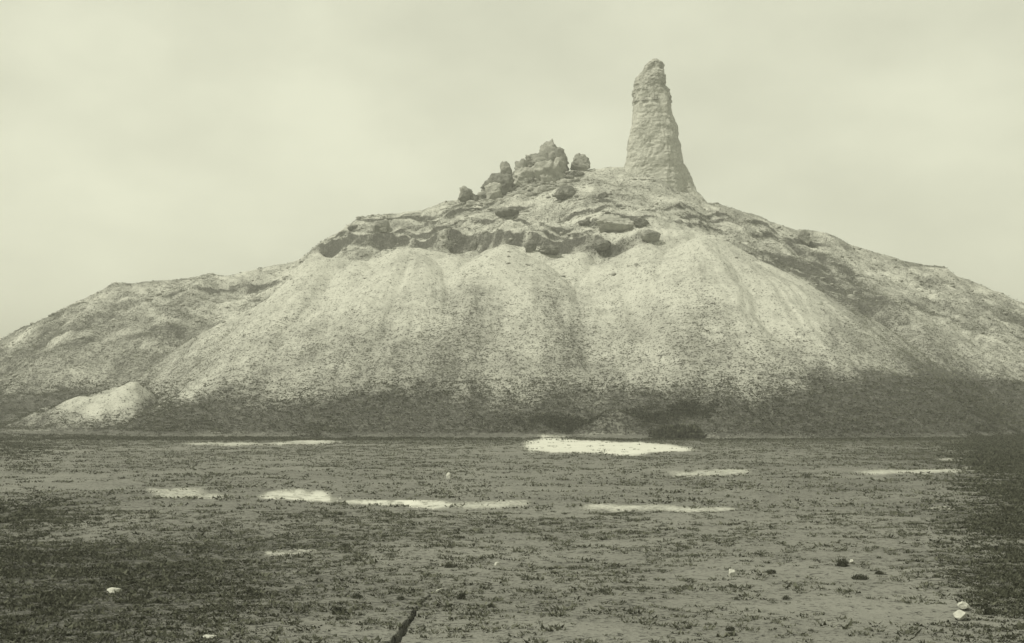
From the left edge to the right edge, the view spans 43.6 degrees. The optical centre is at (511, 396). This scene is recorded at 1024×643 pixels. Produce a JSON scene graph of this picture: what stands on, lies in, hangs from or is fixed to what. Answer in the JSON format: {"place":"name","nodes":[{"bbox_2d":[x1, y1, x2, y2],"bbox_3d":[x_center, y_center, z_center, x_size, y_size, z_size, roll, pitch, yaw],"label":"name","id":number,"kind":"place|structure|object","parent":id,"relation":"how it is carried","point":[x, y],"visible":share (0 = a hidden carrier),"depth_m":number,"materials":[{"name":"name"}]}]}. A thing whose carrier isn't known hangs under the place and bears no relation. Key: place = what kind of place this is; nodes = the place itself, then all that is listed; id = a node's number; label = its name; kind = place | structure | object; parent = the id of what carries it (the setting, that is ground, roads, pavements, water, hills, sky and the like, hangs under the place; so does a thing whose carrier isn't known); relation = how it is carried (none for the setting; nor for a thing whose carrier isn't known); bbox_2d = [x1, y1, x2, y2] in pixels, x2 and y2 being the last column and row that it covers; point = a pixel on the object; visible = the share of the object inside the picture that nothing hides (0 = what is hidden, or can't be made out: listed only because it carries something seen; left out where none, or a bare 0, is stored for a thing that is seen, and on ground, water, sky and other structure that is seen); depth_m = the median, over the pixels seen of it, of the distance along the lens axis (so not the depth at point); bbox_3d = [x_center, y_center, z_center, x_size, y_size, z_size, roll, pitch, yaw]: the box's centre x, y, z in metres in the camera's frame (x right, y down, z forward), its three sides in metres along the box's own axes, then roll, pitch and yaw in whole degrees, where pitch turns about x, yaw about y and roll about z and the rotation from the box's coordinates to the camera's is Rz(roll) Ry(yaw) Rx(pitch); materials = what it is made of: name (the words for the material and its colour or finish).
{"place":"outdoors","nodes":[
{"label":"outdoors","id":0,"kind":"place"},
{"bbox_2d":[0,167,1023,438],"bbox_3d":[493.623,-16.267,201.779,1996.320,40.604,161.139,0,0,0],"label":"hill","id":1,"kind":"structure","parent":0,"point":[696,267],"depth_m":152.47,"materials":[{"name":"grey stone"}]},
{"bbox_2d":[348,225,357,230],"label":"boulder","id":2,"kind":"object","parent":1,"relation":"on","point":[351,227],"visible":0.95,"depth_m":198.61,"materials":[{"name":"stone"}]},
{"bbox_2d":[371,220,389,232],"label":"boulder","id":3,"kind":"object","parent":1,"relation":"on","point":[381,226],"visible":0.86,"depth_m":195.32,"materials":[{"name":"stone"}]},
{"bbox_2d":[458,186,473,201],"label":"boulder","id":4,"kind":"object","parent":1,"relation":"on","point":[465,193],"visible":1,"depth_m":200.34,"materials":[{"name":"stone"}]},
{"bbox_2d":[469,239,476,250],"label":"boulder","id":5,"kind":"object","parent":1,"relation":"on","point":[473,245],"visible":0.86,"depth_m":183.57,"materials":[{"name":"stone"}]},
{"bbox_2d":[470,194,479,200],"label":"boulder","id":6,"kind":"object","parent":1,"relation":"on","point":[474,197],"visible":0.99,"depth_m":200.50,"materials":[{"name":"stone"}]},
{"bbox_2d":[480,192,485,198],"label":"boulder","id":7,"kind":"object","parent":1,"relation":"on","point":[483,194],"visible":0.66,"depth_m":198.69,"materials":[{"name":"stone"}]},
{"bbox_2d":[484,182,501,200],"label":"boulder","id":8,"kind":"object","parent":1,"relation":"on","point":[492,190],"visible":0.98,"depth_m":197.22,"materials":[{"name":"stone"}]},
{"bbox_2d":[480,172,514,194],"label":"boulder","id":9,"kind":"object","parent":1,"relation":"on","point":[505,181],"visible":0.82,"depth_m":198.22,"materials":[{"name":"stone"}]},
{"bbox_2d":[500,161,511,173],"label":"boulder","id":10,"kind":"object","parent":1,"relation":"on","point":[505,167],"visible":0.7,"depth_m":200.32,"materials":[{"name":"stone"}]},
{"bbox_2d":[495,207,518,216],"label":"boulder","id":11,"kind":"object","parent":1,"relation":"on","point":[503,212],"visible":0.99,"depth_m":186.95,"materials":[{"name":"stone"}]},
{"bbox_2d":[0,376,1023,432],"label":"shrubs","id":12,"kind":"object","parent":1,"relation":"on","point":[338,429],"visible":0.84,"depth_m":131.43,"materials":[{"name":"grey plant"}]},
{"bbox_2d":[0,166,1023,381],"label":"slope scrub","id":13,"kind":"object","parent":1,"relation":"on","point":[905,351],"visible":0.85,"depth_m":167.25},
{"bbox_2d":[0,168,1023,387],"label":"rubble","id":14,"kind":"object","parent":1,"relation":"on","point":[526,189],"visible":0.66,"depth_m":193.20,"materials":[{"name":"stone"}]},
{"bbox_2d":[513,158,528,171],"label":"boulder","id":15,"kind":"object","parent":1,"relation":"on","point":[523,162],"visible":0.52,"depth_m":201.06,"materials":[{"name":"stone"}]},
{"bbox_2d":[512,167,534,187],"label":"boulder","id":16,"kind":"object","parent":1,"relation":"on","point":[524,175],"visible":0.84,"depth_m":198.84,"materials":[{"name":"stone"}]},
{"bbox_2d":[524,240,536,251],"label":"boulder","id":17,"kind":"object","parent":1,"relation":"on","point":[530,245],"visible":1,"depth_m":168.62,"materials":[{"name":"stone"}]},
{"bbox_2d":[525,151,548,167],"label":"boulder","id":18,"kind":"object","parent":1,"relation":"on","point":[533,159],"visible":0.41,"depth_m":202.13,"materials":[{"name":"stone"}]},
{"bbox_2d":[530,159,564,182],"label":"boulder","id":19,"kind":"object","parent":1,"relation":"on","point":[549,171],"visible":0.64,"depth_m":198.26,"materials":[{"name":"stone"}]},
{"bbox_2d":[538,245,558,254],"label":"boulder","id":20,"kind":"object","parent":1,"relation":"on","point":[550,249],"visible":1,"depth_m":168.18,"materials":[{"name":"stone"}]},
{"bbox_2d":[539,139,569,170],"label":"boulder","id":21,"kind":"object","parent":1,"relation":"on","point":[552,149],"visible":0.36,"depth_m":202.35,"materials":[{"name":"stone"}]},
{"bbox_2d":[554,157,567,172],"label":"boulder","id":22,"kind":"object","parent":1,"relation":"on","point":[560,163],"visible":0.41,"depth_m":201.21,"materials":[{"name":"stone"}]},
{"bbox_2d":[552,185,576,199],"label":"boulder","id":23,"kind":"object","parent":1,"relation":"on","point":[562,192],"visible":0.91,"depth_m":188.56,"materials":[{"name":"stone"}]},
{"bbox_2d":[567,170,583,175],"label":"boulder","id":24,"kind":"object","parent":1,"relation":"on","point":[576,173],"visible":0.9,"depth_m":199.75,"materials":[{"name":"stone"}]},
{"bbox_2d":[570,153,589,170],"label":"boulder","id":25,"kind":"object","parent":1,"relation":"on","point":[580,162],"visible":0.88,"depth_m":202.85,"materials":[{"name":"stone"}]},
{"bbox_2d":[578,219,590,225],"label":"boulder","id":26,"kind":"object","parent":1,"relation":"on","point":[584,222],"visible":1,"depth_m":176.16,"materials":[{"name":"stone"}]},
{"bbox_2d":[592,239,610,250],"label":"boulder","id":27,"kind":"object","parent":1,"relation":"on","point":[601,244],"visible":1,"depth_m":167.31,"materials":[{"name":"stone"}]},
{"bbox_2d":[598,192,607,197],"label":"boulder","id":28,"kind":"object","parent":1,"relation":"on","point":[603,195],"visible":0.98,"depth_m":186.04,"materials":[{"name":"stone"}]},
{"bbox_2d":[595,214,634,232],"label":"boulder","id":29,"kind":"object","parent":1,"relation":"on","point":[610,223],"visible":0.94,"depth_m":169.96,"materials":[{"name":"stone"}]},
{"bbox_2d":[633,218,648,227],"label":"boulder","id":30,"kind":"object","parent":1,"relation":"on","point":[640,222],"visible":0.94,"depth_m":171.68,"materials":[{"name":"stone"}]},
{"bbox_2d":[639,229,660,241],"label":"boulder","id":31,"kind":"object","parent":1,"relation":"on","point":[647,235],"visible":1,"depth_m":166.57,"materials":[{"name":"stone"}]},
{"bbox_2d":[624,58,706,201],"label":"ruined tower","id":32,"kind":"structure","parent":1,"relation":"on","point":[653,148],"depth_m":201.15,"materials":[{"name":"weathered rock"}]},
{"bbox_2d":[797,230,810,245],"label":"boulder","id":33,"kind":"object","parent":1,"relation":"on","point":[804,237],"visible":0.98,"depth_m":195.96,"materials":[{"name":"stone"}]},
{"bbox_2d":[0,430,1023,642],"bbox_3d":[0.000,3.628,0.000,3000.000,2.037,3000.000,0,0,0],"label":"ground","id":34,"kind":"structure","parent":0,"point":[858,607],"depth_m":36.15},
{"bbox_2d":[107,587,121,593],"bbox_3d":[-8.149,3.994,26.135,0.297,0.180,0.307,0,0,22],"label":"pale stone","id":35,"kind":"object","parent":34,"relation":"on","point":[111,590],"visible":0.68,"depth_m":26.07,"materials":[{"name":"beige stone"}]},
{"bbox_2d":[146,488,227,498],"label":"salt flat","id":36,"kind":"structure","parent":34,"relation":"on","point":[179,493],"depth_m":53.33,"materials":[{"name":"beige sand"}]},
{"bbox_2d":[203,634,216,637],"bbox_3d":[-5.005,3.992,21.127,0.248,0.122,0.291,0,0,0],"label":"pale stone","id":37,"kind":"object","parent":34,"relation":"on","point":[208,636],"visible":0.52,"depth_m":21.09,"materials":[{"name":"beige stone"}]},
{"bbox_2d":[245,586,253,592],"bbox_3d":[-5.370,3.957,26.235,0.268,0.156,0.174,0,0,0],"label":"bush","id":38,"kind":"object","parent":34,"relation":"on","point":[249,589],"visible":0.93,"depth_m":26.22,"materials":[{"name":"grey plant"}]},
{"bbox_2d":[182,440,340,445],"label":"salt flat","id":39,"kind":"structure","parent":34,"relation":"on","point":[296,441],"depth_m":109.66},
{"bbox_2d":[267,549,317,554],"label":"salt flat","id":40,"kind":"structure","parent":34,"relation":"on","point":[277,551],"depth_m":32.91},
{"bbox_2d":[260,488,340,501],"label":"salt flat","id":41,"kind":"structure","parent":34,"relation":"on","point":[319,494],"depth_m":52.51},
{"bbox_2d":[331,606,346,612],"bbox_3d":[-3.204,3.945,23.745,0.296,0.180,0.217,0,0,0],"label":"bush","id":42,"kind":"object","parent":34,"relation":"on","point":[337,609],"visible":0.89,"depth_m":23.71,"materials":[{"name":"plant"}]},
{"bbox_2d":[351,592,365,598],"bbox_3d":[-3.064,3.948,25.389,0.334,0.131,0.224,0,0,0],"label":"bush","id":43,"kind":"object","parent":34,"relation":"on","point":[356,595],"visible":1,"depth_m":25.36,"materials":[{"name":"plant"}]},
{"bbox_2d":[336,499,455,508],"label":"salt flat","id":44,"kind":"structure","parent":34,"relation":"on","point":[417,502],"depth_m":48.01,"materials":[{"name":"white sand"}]},
{"bbox_2d":[395,595,404,599],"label":"bush","id":45,"kind":"object","parent":34,"relation":"on","point":[399,598],"visible":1,"depth_m":25.29,"materials":[{"name":"green plant"}]},
{"bbox_2d":[445,563,455,567],"bbox_3d":[-1.437,3.935,29.849,0.333,0.144,0.238,0,0,0],"label":"bush","id":46,"kind":"object","parent":34,"relation":"on","point":[449,566],"visible":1,"depth_m":29.82,"materials":[{"name":"grey plant"}]},
{"bbox_2d":[457,592,465,599],"bbox_3d":[-0.992,3.917,25.151,0.182,0.159,0.151,0,0,-16],"label":"bush","id":47,"kind":"object","parent":34,"relation":"on","point":[461,596],"visible":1,"depth_m":25.14,"materials":[{"name":"plant"}]},
{"bbox_2d":[459,500,525,508],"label":"salt flat","id":48,"kind":"structure","parent":34,"relation":"on","point":[489,504],"depth_m":47.53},
{"bbox_2d":[0,505,1023,642],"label":"scrub cover","id":49,"kind":"object","parent":34,"relation":"on","point":[254,549],"visible":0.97,"depth_m":29.82,"materials":[{"name":"plant"}]},
{"bbox_2d":[0,360,1023,642],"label":"dark scrub","id":50,"kind":"object","parent":34,"relation":"on","point":[992,446],"visible":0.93,"depth_m":40.73,"materials":[{"name":"plant"}]},
{"bbox_2d":[0,426,1023,511],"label":"scrub cover","id":51,"kind":"object","parent":34,"relation":"on","point":[679,442],"visible":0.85,"depth_m":72.93,"materials":[{"name":"plant"}]},
{"bbox_2d":[526,435,693,455],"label":"salt flat","id":52,"kind":"structure","parent":34,"relation":"on","point":[583,446],"depth_m":100.99,"materials":[{"name":"beige sand"}]},
{"bbox_2d":[578,504,734,511],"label":"salt flat","id":53,"kind":"structure","parent":34,"relation":"on","point":[597,506],"depth_m":46.01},
{"bbox_2d":[648,423,706,438],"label":"bush","id":54,"kind":"object","parent":34,"relation":"on","point":[683,431],"visible":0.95,"depth_m":121.69,"materials":[{"name":"plant"}]},
{"bbox_2d":[669,469,747,476],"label":"salt flat","id":55,"kind":"structure","parent":34,"relation":"on","point":[701,472],"depth_m":66.81,"materials":[{"name":"beige sand"}]},
{"bbox_2d":[724,626,734,630],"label":"bush","id":56,"kind":"object","parent":34,"relation":"on","point":[729,629],"visible":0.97,"depth_m":22.08,"materials":[{"name":"plant"}]},
{"bbox_2d":[729,569,735,576],"bbox_3d":[4.967,3.984,28.867,0.145,0.197,0.191,0,0,14],"label":"pale stone","id":57,"kind":"object","parent":34,"relation":"on","point":[732,572],"visible":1,"depth_m":28.80,"materials":[{"name":"white stone"}]},
{"bbox_2d":[835,558,849,566],"bbox_3d":[7.832,3.914,30.324,0.299,0.239,0.294,0,0,40],"label":"bush","id":58,"kind":"object","parent":34,"relation":"on","point":[843,563],"visible":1,"depth_m":30.27,"materials":[{"name":"grey plant"}]},
{"bbox_2d":[851,574,867,579],"bbox_3d":[7.721,3.989,28.363,0.419,0.147,0.322,0,0,-11],"label":"bush","id":59,"kind":"object","parent":34,"relation":"on","point":[859,576],"visible":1,"depth_m":28.32,"materials":[{"name":"grey plant"}]},
{"bbox_2d":[857,467,967,474],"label":"salt flat","id":60,"kind":"structure","parent":34,"relation":"on","point":[890,471],"depth_m":68.38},
{"bbox_2d":[953,610,967,620],"bbox_3d":[8.164,3.978,23.302,0.259,0.190,0.308,0,0,22],"label":"pale stone","id":61,"kind":"object","parent":34,"relation":"on","point":[959,615],"visible":0.99,"depth_m":23.21,"materials":[{"name":"beige stone"}]},
{"bbox_2d":[957,601,969,609],"bbox_3d":[8.585,3.977,24.343,0.234,0.172,0.227,0,0,28],"label":"pale stone","id":62,"kind":"object","parent":34,"relation":"on","point":[962,605],"visible":1,"depth_m":24.26,"materials":[{"name":"beige stone"}]},
{"bbox_2d":[982,606,993,614],"bbox_3d":[8.828,3.961,23.739,0.238,0.212,0.196,0,0,0],"label":"bush","id":63,"kind":"object","parent":34,"relation":"on","point":[988,610],"visible":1,"depth_m":23.71,"materials":[{"name":"plant"}]},
{"bbox_2d":[0,0,1023,337],"label":"sky","id":64,"kind":"structure","parent":0,"point":[141,140],"materials":[{"name":"beige"}]}
]}

